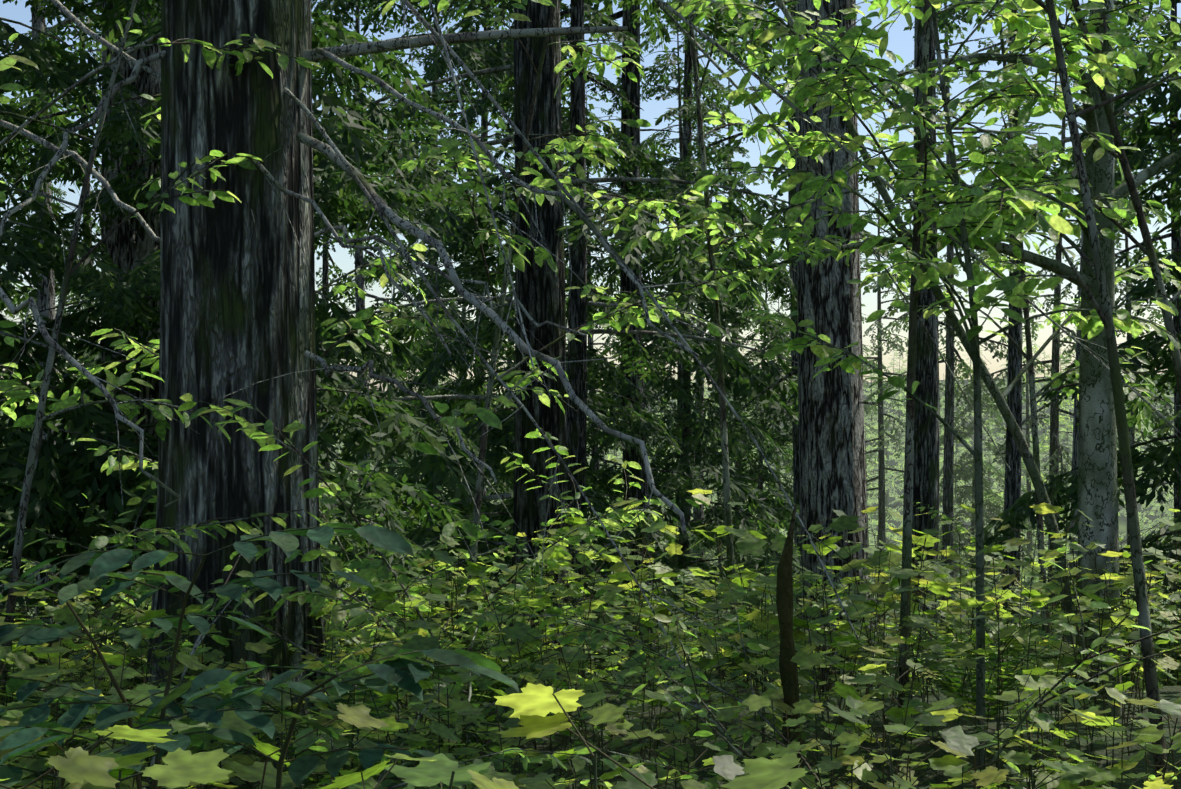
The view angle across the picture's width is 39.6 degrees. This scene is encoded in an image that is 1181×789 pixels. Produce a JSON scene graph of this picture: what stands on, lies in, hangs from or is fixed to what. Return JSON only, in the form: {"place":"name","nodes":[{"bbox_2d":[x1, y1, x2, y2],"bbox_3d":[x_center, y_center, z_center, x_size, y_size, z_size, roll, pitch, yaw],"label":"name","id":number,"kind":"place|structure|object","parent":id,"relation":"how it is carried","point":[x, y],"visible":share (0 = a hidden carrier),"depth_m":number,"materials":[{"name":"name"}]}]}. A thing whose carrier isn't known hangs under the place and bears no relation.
{"place":"outdoors","nodes":[
{"label":"outdoors","id":0,"kind":"place"},
{"bbox_2d":[0,374,1180,788],"bbox_3d":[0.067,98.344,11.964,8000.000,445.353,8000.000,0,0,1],"label":"ground","id":1,"kind":"structure","parent":0,"point":[1170,692],"depth_m":8.59,"materials":[{"name":"green plant"}]},
{"bbox_2d":[0,164,100,697],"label":"young tree","id":2,"kind":"object","parent":1,"relation":"on","point":[65,312],"depth_m":35.82,"materials":[{"name":"green plant"}]},
{"bbox_2d":[2,0,101,642],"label":"fir tree","id":3,"kind":"object","parent":1,"relation":"on","point":[46,300],"visible":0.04,"depth_m":29.76,"materials":[{"name":"green plant"}]},
{"bbox_2d":[3,0,101,632],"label":"fir tree","id":4,"kind":"object","parent":1,"relation":"on","point":[29,33],"visible":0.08,"depth_m":41.99,"materials":[{"name":"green plant"}]},
{"bbox_2d":[0,0,160,717],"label":"young tree","id":5,"kind":"object","parent":1,"relation":"on","point":[90,421],"visible":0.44,"depth_m":12.61,"materials":[{"name":"green plant"}]},
{"bbox_2d":[0,0,160,666],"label":"fir tree","id":6,"kind":"object","parent":1,"relation":"on","point":[124,245],"visible":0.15,"depth_m":14.76,"materials":[{"name":"green plant"}]},
{"bbox_2d":[0,0,321,704],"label":"tree sapling","id":7,"kind":"object","parent":1,"relation":"on","point":[14,394],"visible":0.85,"depth_m":7.22,"materials":[{"name":"green plant"}]},
{"bbox_2d":[140,0,332,783],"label":"fir tree","id":8,"kind":"object","parent":1,"relation":"on","point":[235,315],"visible":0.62,"depth_m":7.65,"materials":[{"name":"brown plant"}]},
{"bbox_2d":[0,0,486,711],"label":"young tree","id":9,"kind":"object","parent":1,"relation":"on","point":[338,194],"visible":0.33,"depth_m":13.19,"materials":[{"name":"green plant"}]},
{"bbox_2d":[60,94,456,400],"bbox_3d":[-1.981,-0.289,9.581,2.447,4.503,1.606,0,0,1],"label":"tree sapling","id":10,"kind":"object","parent":1,"relation":"on","point":[357,323],"visible":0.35,"depth_m":9.56,"materials":[{"name":"green plant"}]},
{"bbox_2d":[0,523,519,788],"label":"elder shrub","id":11,"kind":"object","parent":1,"relation":"on","point":[225,685],"visible":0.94,"depth_m":3.41,"materials":[{"name":"green plant"}]},
{"bbox_2d":[330,440,357,483],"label":"tree","id":12,"kind":"object","parent":1,"relation":"on","point":[331,466],"visible":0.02,"depth_m":201.12,"materials":[{"name":"green plant"}]},
{"bbox_2d":[311,0,415,586],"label":"fir tree","id":13,"kind":"object","parent":1,"relation":"on","point":[326,271],"visible":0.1,"depth_m":48.27,"materials":[{"name":"green plant"}]},
{"bbox_2d":[315,0,454,607],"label":"fir tree","id":14,"kind":"object","parent":1,"relation":"on","point":[358,301],"visible":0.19,"depth_m":38.07,"materials":[{"name":"green plant"}]},
{"bbox_2d":[342,229,447,522],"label":"fir tree","id":15,"kind":"object","parent":1,"relation":"on","point":[441,382],"depth_m":70.48,"materials":[{"name":"green plant"}]},
{"bbox_2d":[316,0,511,617],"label":"fir tree","id":16,"kind":"object","parent":1,"relation":"on","point":[416,25],"visible":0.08,"depth_m":45.04,"materials":[{"name":"green plant"}]},
{"bbox_2d":[357,296,499,629],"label":"young tree","id":17,"kind":"object","parent":1,"relation":"on","point":[408,372],"depth_m":51.53,"materials":[{"name":"green plant"}]},
{"bbox_2d":[345,105,592,678],"bbox_3d":[-2.044,1.144,29.040,6.198,12.433,5.485,0,0,-32],"label":"young tree","id":18,"kind":"object","parent":1,"relation":"on","point":[398,391],"visible":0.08,"depth_m":28.36,"materials":[{"name":"green plant"}]},
{"bbox_2d":[378,0,568,606],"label":"fir tree","id":19,"kind":"object","parent":1,"relation":"on","point":[448,99],"visible":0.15,"depth_m":39.81,"materials":[{"name":"green plant"}]},
{"bbox_2d":[440,127,567,566],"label":"fir tree","id":20,"kind":"object","parent":1,"relation":"on","point":[509,340],"depth_m":60.25,"materials":[{"name":"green plant"}]},
{"bbox_2d":[414,0,613,685],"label":"fir tree","id":21,"kind":"object","parent":1,"relation":"on","point":[576,371],"visible":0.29,"depth_m":21.83,"materials":[{"name":"brown plant"}]},
{"bbox_2d":[346,0,723,705],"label":"young tree","id":22,"kind":"object","parent":1,"relation":"on","point":[646,424],"visible":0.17,"depth_m":23.69,"materials":[{"name":"green plant"}]},
{"bbox_2d":[505,0,643,685],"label":"fir tree","id":23,"kind":"object","parent":1,"relation":"on","point":[540,294],"visible":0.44,"depth_m":16.82,"materials":[{"name":"brown plant"}]},
{"bbox_2d":[373,0,787,693],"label":"tree sapling","id":24,"kind":"object","parent":1,"relation":"on","point":[445,148],"visible":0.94,"depth_m":9.07,"materials":[{"name":"green plant"}]},
{"bbox_2d":[0,489,1180,788],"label":"thimbleberry shrub","id":25,"kind":"object","parent":1,"relation":"on","point":[534,701],"visible":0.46,"depth_m":6.66,"materials":[{"name":"green plant"}]},
{"bbox_2d":[0,0,1180,688],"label":"tree branches","id":26,"kind":"object","parent":1,"relation":"on","point":[700,356],"visible":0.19,"depth_m":15.23,"materials":[{"name":"grey plant"}]},
{"bbox_2d":[0,393,1180,788],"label":"shrub","id":27,"kind":"object","parent":1,"relation":"on","point":[368,567],"visible":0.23,"depth_m":7.14,"materials":[{"name":"green plant"}]},
{"bbox_2d":[0,552,1180,788],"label":"sword ferns","id":28,"kind":"object","parent":1,"relation":"on","point":[954,684],"visible":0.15,"depth_m":7.75,"materials":[{"name":"green plant"}]},
{"bbox_2d":[424,0,775,683],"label":"fir tree","id":29,"kind":"object","parent":1,"relation":"on","point":[631,89],"visible":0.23,"depth_m":24.88,"materials":[{"name":"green plant"}]},
{"bbox_2d":[585,409,623,681],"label":"tree","id":30,"kind":"object","parent":1,"relation":"on","point":[612,455],"depth_m":94.10,"materials":[{"name":"green plant"}]},
{"bbox_2d":[564,65,675,681],"bbox_3d":[0.048,1.994,56.005,6.865,26.906,5.607,-2,-1,-13],"label":"fir tree","id":31,"kind":"object","parent":1,"relation":"on","point":[604,345],"visible":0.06,"depth_m":56.26,"materials":[{"name":"green plant"}]},
{"bbox_2d":[613,401,693,677],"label":"tree","id":32,"kind":"object","parent":1,"relation":"on","point":[657,505],"depth_m":92.28,"materials":[{"name":"green plant"}]},
{"bbox_2d":[567,0,786,653],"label":"fir tree","id":33,"kind":"object","parent":1,"relation":"on","point":[687,92],"visible":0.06,"depth_m":37.89,"materials":[{"name":"green plant"}]},
{"bbox_2d":[566,3,800,687],"bbox_3d":[1.839,0.157,31.032,6.967,15.627,6.398,0,0,37],"label":"young tree","id":34,"kind":"object","parent":1,"relation":"on","point":[675,483],"visible":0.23,"depth_m":30.25,"materials":[{"name":"green plant"}]},
{"bbox_2d":[659,389,723,656],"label":"tree","id":35,"kind":"object","parent":1,"relation":"on","point":[709,497],"visible":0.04,"depth_m":134.48,"materials":[{"name":"green plant"}]},
{"bbox_2d":[607,29,790,656],"bbox_3d":[2.993,-0.204,48.300,5.818,25.602,5.952,0,0,-17],"label":"fir tree","id":36,"kind":"object","parent":1,"relation":"on","point":[673,74],"visible":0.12,"depth_m":47.88,"materials":[{"name":"green plant"}]},
{"bbox_2d":[660,414,771,665],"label":"young tree","id":37,"kind":"object","parent":1,"relation":"on","point":[711,556],"depth_m":69.67,"materials":[{"name":"green plant"}]},
{"bbox_2d":[654,31,792,567],"bbox_3d":[6.030,1.567,59.906,6.501,30.272,6.863,0,0,-31],"label":"fir tree","id":38,"kind":"object","parent":1,"relation":"on","point":[744,151],"visible":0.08,"depth_m":59.69,"materials":[{"name":"green plant"}]},
{"bbox_2d":[661,239,794,684],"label":"young tree","id":39,"kind":"object","parent":1,"relation":"on","point":[761,470],"visible":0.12,"depth_m":45.43,"materials":[{"name":"green plant"}]},
{"bbox_2d":[550,0,940,687],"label":"tree sapling","id":40,"kind":"object","parent":1,"relation":"on","point":[708,216],"visible":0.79,"depth_m":10.51,"materials":[{"name":"green plant"}]},
{"bbox_2d":[709,399,782,556],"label":"tree","id":41,"kind":"object","parent":1,"relation":"on","point":[745,501],"depth_m":143.31,"materials":[{"name":"green plant"}]},
{"bbox_2d":[744,294,793,599],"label":"fir tree","id":42,"kind":"object","parent":1,"relation":"on","point":[778,469],"visible":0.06,"depth_m":74.36,"materials":[{"name":"green plant"}]},
{"bbox_2d":[649,0,912,668],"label":"fir tree","id":43,"kind":"object","parent":1,"relation":"on","point":[793,274],"visible":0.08,"depth_m":34.99,"materials":[{"name":"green plant"}]},
{"bbox_2d":[776,506,804,786],"bbox_3d":[0.717,1.157,5.953,0.126,1.508,0.072,0,0,1],"label":"mossy snag","id":44,"kind":"object","parent":1,"relation":"on","point":[788,669],"visible":0.83,"depth_m":5.93,"materials":[{"name":"brown plant"}]},
{"bbox_2d":[727,0,892,695],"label":"hemlock tree","id":45,"kind":"object","parent":1,"relation":"on","point":[832,460],"visible":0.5,"depth_m":14.95,"materials":[{"name":"grey plant"}]},
{"bbox_2d":[754,258,893,574],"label":"fir tree","id":46,"kind":"object","parent":1,"relation":"on","point":[867,456],"visible":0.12,"depth_m":84.16,"materials":[{"name":"green plant"}]},
{"bbox_2d":[865,427,877,597],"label":"tree","id":47,"kind":"object","parent":1,"relation":"on","point":[870,522],"depth_m":164.49,"materials":[{"name":"green plant"}]},
{"bbox_2d":[867,461,877,546],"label":"tree","id":48,"kind":"object","parent":1,"relation":"on","point":[876,503],"visible":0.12,"depth_m":259.89,"materials":[{"name":"green plant"}]},
{"bbox_2d":[863,345,889,503],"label":"skyline tree","id":49,"kind":"object","parent":1,"relation":"on","point":[870,392],"visible":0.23,"depth_m":401.98,"materials":[{"name":"green plant"}]},
{"bbox_2d":[866,385,887,496],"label":"skyline tree","id":50,"kind":"object","parent":1,"relation":"on","point":[872,436],"visible":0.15,"depth_m":417.99,"materials":[{"name":"green plant"}]},
{"bbox_2d":[864,417,901,650],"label":"tree","id":51,"kind":"object","parent":1,"relation":"on","point":[869,502],"visible":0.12,"depth_m":143.96,"materials":[{"name":"green plant"}]},
{"bbox_2d":[866,371,903,581],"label":"tree","id":52,"kind":"object","parent":1,"relation":"on","point":[875,499],"visible":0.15,"depth_m":185.41,"materials":[{"name":"green plant"}]},
{"bbox_2d":[870,405,902,541],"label":"tree","id":53,"kind":"object","parent":1,"relation":"on","point":[893,490],"visible":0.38,"depth_m":324.72,"materials":[{"name":"green plant"}]},
{"bbox_2d":[885,351,897,423],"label":"skyline tree","id":54,"kind":"object","parent":1,"relation":"on","point":[893,375],"visible":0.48,"depth_m":709.27,"materials":[{"name":"green plant"}]},
{"bbox_2d":[877,350,907,578],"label":"tree","id":55,"kind":"object","parent":1,"relation":"on","point":[901,461],"visible":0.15,"depth_m":182.78,"materials":[{"name":"green plant"}]},
{"bbox_2d":[694,0,1091,750],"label":"tree sapling","id":56,"kind":"object","parent":1,"relation":"on","point":[800,92],"visible":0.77,"depth_m":7.63,"materials":[{"name":"green plant"}]},
{"bbox_2d":[888,350,906,467],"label":"skyline tree","id":57,"kind":"object","parent":1,"relation":"on","point":[898,413],"visible":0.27,"depth_m":483.44,"materials":[{"name":"green plant"}]},
{"bbox_2d":[889,415,905,504],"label":"tree","id":58,"kind":"object","parent":1,"relation":"on","point":[900,499],"visible":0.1,"depth_m":319.84,"materials":[{"name":"green plant"}]},
{"bbox_2d":[893,358,905,455],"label":"skyline tree","id":59,"kind":"object","parent":1,"relation":"on","point":[901,413],"visible":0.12,"depth_m":559.03,"materials":[{"name":"green plant"}]},
{"bbox_2d":[858,120,960,675],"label":"fir tree","id":60,"kind":"object","parent":1,"relation":"on","point":[882,468],"visible":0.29,"depth_m":69.99,"materials":[{"name":"green plant"}]},
{"bbox_2d":[890,484,938,606],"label":"tree","id":61,"kind":"object","parent":1,"relation":"on","point":[897,534],"visible":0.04,"depth_m":183.24,"materials":[{"name":"green plant"}]},
{"bbox_2d":[673,0,1180,712],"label":"tree","id":62,"kind":"object","parent":1,"relation":"on","point":[1121,274],"visible":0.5,"depth_m":9.13,"materials":[{"name":"green plant"}]},
{"bbox_2d":[874,0,1002,694],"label":"fir tree","id":63,"kind":"object","parent":1,"relation":"on","point":[926,456],"visible":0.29,"depth_m":24.49,"materials":[{"name":"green plant"}]},
{"bbox_2d":[721,0,1180,769],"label":"tree sapling","id":64,"kind":"object","parent":1,"relation":"on","point":[1091,324],"visible":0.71,"depth_m":7.40,"materials":[{"name":"green plant"}]},
{"bbox_2d":[939,389,970,576],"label":"tree","id":65,"kind":"object","parent":1,"relation":"on","point":[941,400],"visible":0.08,"depth_m":170.90,"materials":[{"name":"green plant"}]},
{"bbox_2d":[862,4,1054,660],"bbox_3d":[13.051,-1.175,59.680,6.551,35.201,7.986,0,0,-1],"label":"fir tree","id":66,"kind":"object","parent":1,"relation":"on","point":[950,358],"visible":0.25,"depth_m":59.59,"materials":[{"name":"green plant"}]},
{"bbox_2d":[954,350,963,425],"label":"skyline tree","id":67,"kind":"object","parent":1,"relation":"on","point":[958,382],"visible":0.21,"depth_m":709.34,"materials":[{"name":"green plant"}]},
{"bbox_2d":[937,419,987,640],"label":"tree","id":68,"kind":"object","parent":1,"relation":"on","point":[955,460],"visible":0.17,"depth_m":148.69,"materials":[{"name":"green plant"}]},
{"bbox_2d":[954,391,972,535],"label":"tree","id":69,"kind":"object","parent":1,"relation":"on","point":[958,453],"visible":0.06,"depth_m":311.56,"materials":[{"name":"green plant"}]},
{"bbox_2d":[962,359,973,453],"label":"skyline tree","id":70,"kind":"object","parent":1,"relation":"on","point":[971,411],"visible":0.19,"depth_m":544.07,"materials":[{"name":"green plant"}]},
{"bbox_2d":[892,360,1044,689],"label":"young tree","id":71,"kind":"object","parent":1,"relation":"on","point":[968,474],"visible":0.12,"depth_m":63.44,"materials":[{"name":"green plant"}]},
{"bbox_2d":[757,0,1180,716],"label":"alder tree","id":72,"kind":"object","parent":1,"relation":"on","point":[1097,470],"visible":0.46,"depth_m":8.83,"materials":[{"name":"green plant"}]},
{"bbox_2d":[903,0,1055,681],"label":"fir tree","id":73,"kind":"object","parent":1,"relation":"on","point":[1012,489],"visible":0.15,"depth_m":35.63,"materials":[{"name":"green plant"}]},
{"bbox_2d":[959,417,1004,644],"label":"tree","id":74,"kind":"object","parent":1,"relation":"on","point":[991,456],"visible":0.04,"depth_m":173.22,"materials":[{"name":"green plant"}]},
{"bbox_2d":[962,399,1004,648],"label":"tree","id":75,"kind":"object","parent":1,"relation":"on","point":[988,460],"visible":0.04,"depth_m":177.71,"materials":[{"name":"green plant"}]},
{"bbox_2d":[972,388,995,456],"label":"skyline tree","id":76,"kind":"object","parent":1,"relation":"on","point":[986,426],"visible":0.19,"depth_m":518.90,"materials":[{"name":"green plant"}]},
{"bbox_2d":[971,418,1002,512],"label":"tree","id":77,"kind":"object","parent":1,"relation":"on","point":[995,463],"visible":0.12,"depth_m":303.66,"materials":[{"name":"green plant"}]},
{"bbox_2d":[991,425,1005,534],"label":"tree","id":78,"kind":"object","parent":1,"relation":"on","point":[999,468],"visible":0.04,"depth_m":261.38,"materials":[{"name":"green plant"}]},
{"bbox_2d":[843,0,1154,674],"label":"tree sapling","id":79,"kind":"object","parent":1,"relation":"on","point":[1069,372],"visible":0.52,"depth_m":11.99,"materials":[{"name":"green plant"}]},
{"bbox_2d":[996,340,1007,388],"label":"skyline tree","id":80,"kind":"object","parent":1,"relation":"on","point":[1003,374],"visible":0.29,"depth_m":705.94,"materials":[{"name":"green plant"}]},
{"bbox_2d":[850,0,1180,784],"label":"tree sapling","id":81,"kind":"object","parent":1,"relation":"on","point":[1024,204],"visible":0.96,"depth_m":6.50,"materials":[{"name":"green plant"}]},
{"bbox_2d":[969,269,1073,665],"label":"tree","id":82,"kind":"object","parent":1,"relation":"on","point":[1046,451],"visible":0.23,"depth_m":87.56,"materials":[{"name":"green plant"}]},
{"bbox_2d":[876,0,1180,403],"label":"tree sapling","id":83,"kind":"object","parent":1,"relation":"on","point":[1025,114],"visible":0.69,"depth_m":8.02,"materials":[{"name":"green plant"}]},
{"bbox_2d":[1023,340,1043,415],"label":"skyline tree","id":84,"kind":"object","parent":1,"relation":"on","point":[1037,383],"visible":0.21,"depth_m":582.69,"materials":[{"name":"green plant"}]},
{"bbox_2d":[999,429,1068,602],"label":"tree","id":85,"kind":"object","parent":1,"relation":"on","point":[1043,518],"visible":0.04,"depth_m":167.90,"materials":[{"name":"green plant"}]},
{"bbox_2d":[1025,401,1060,543],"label":"tree","id":86,"kind":"object","parent":1,"relation":"on","point":[1043,443],"visible":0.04,"depth_m":242.40,"materials":[{"name":"green plant"}]},
{"bbox_2d":[1035,343,1051,441],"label":"skyline tree","id":87,"kind":"object","parent":1,"relation":"on","point":[1037,388],"visible":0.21,"depth_m":606.11,"materials":[{"name":"green plant"}]},
{"bbox_2d":[911,1,1180,598],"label":"fir tree","id":88,"kind":"object","parent":1,"relation":"on","point":[1143,19],"visible":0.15,"depth_m":29.67,"materials":[{"name":"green plant"}]},
{"bbox_2d":[939,3,1153,631],"bbox_3d":[16.921,0.273,61.213,7.601,33.634,7.164,0,0,23],"label":"fir tree","id":89,"kind":"object","parent":1,"relation":"on","point":[1055,453],"visible":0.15,"depth_m":61.59,"materials":[{"name":"green plant"}]},
{"bbox_2d":[1020,406,1072,613],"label":"tree","id":90,"kind":"object","parent":1,"relation":"on","point":[1042,456],"visible":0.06,"depth_m":146.82,"materials":[{"name":"green plant"}]},
{"bbox_2d":[1059,338,1067,425],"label":"skyline tree","id":91,"kind":"object","parent":1,"relation":"on","point":[1061,369],"visible":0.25,"depth_m":710.62,"materials":[{"name":"green plant"}]},
{"bbox_2d":[1059,406,1071,544],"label":"tree","id":92,"kind":"object","parent":1,"relation":"on","point":[1067,448],"visible":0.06,"depth_m":306.01,"materials":[{"name":"green plant"}]},
{"bbox_2d":[1059,397,1073,466],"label":"skyline tree","id":93,"kind":"object","parent":1,"relation":"on","point":[1065,460],"visible":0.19,"depth_m":402.47,"materials":[{"name":"green plant"}]},
{"bbox_2d":[1021,325,1122,625],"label":"tree","id":94,"kind":"object","parent":1,"relation":"on","point":[1063,416],"visible":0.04,"depth_m":94.83,"materials":[{"name":"green plant"}]},
{"bbox_2d":[971,0,1180,682],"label":"young tree","id":95,"kind":"object","parent":1,"relation":"on","point":[1161,134],"visible":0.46,"depth_m":14.66,"materials":[{"name":"green plant"}]},
{"bbox_2d":[1046,0,1180,685],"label":"fir tree","id":96,"kind":"object","parent":1,"relation":"on","point":[1156,237],"visible":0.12,"depth_m":39.76,"materials":[{"name":"green plant"}]},
{"bbox_2d":[1062,117,1173,627],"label":"fir tree","id":97,"kind":"object","parent":1,"relation":"on","point":[1158,315],"visible":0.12,"depth_m":57.27,"materials":[{"name":"green plant"}]},
{"bbox_2d":[1119,400,1159,547],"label":"tree","id":98,"kind":"object","parent":1,"relation":"on","point":[1123,509],"visible":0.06,"depth_m":211.00,"materials":[{"name":"green plant"}]},
{"bbox_2d":[1126,392,1152,479],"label":"tree","id":99,"kind":"object","parent":1,"relation":"on","point":[1138,448],"visible":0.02,"depth_m":327.56,"materials":[{"name":"green plant"}]},
{"bbox_2d":[1136,392,1173,638],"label":"tree","id":100,"kind":"object","parent":1,"relation":"on","point":[1148,506],"visible":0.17,"depth_m":186.45,"materials":[{"name":"green plant"}]},
{"bbox_2d":[1141,360,1173,539],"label":"tree","id":101,"kind":"object","parent":1,"relation":"on","point":[1152,509],"visible":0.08,"depth_m":267.88,"materials":[{"name":"green plant"}]},
{"bbox_2d":[1147,454,1173,609],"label":"tree","id":102,"kind":"object","parent":1,"relation":"on","point":[1159,511],"visible":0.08,"depth_m":170.46,"materials":[{"name":"green plant"}]},
{"bbox_2d":[0,0,1180,394],"label":"sky","id":103,"kind":"structure","parent":0,"point":[901,43],"materials":[{"name":"blue"}]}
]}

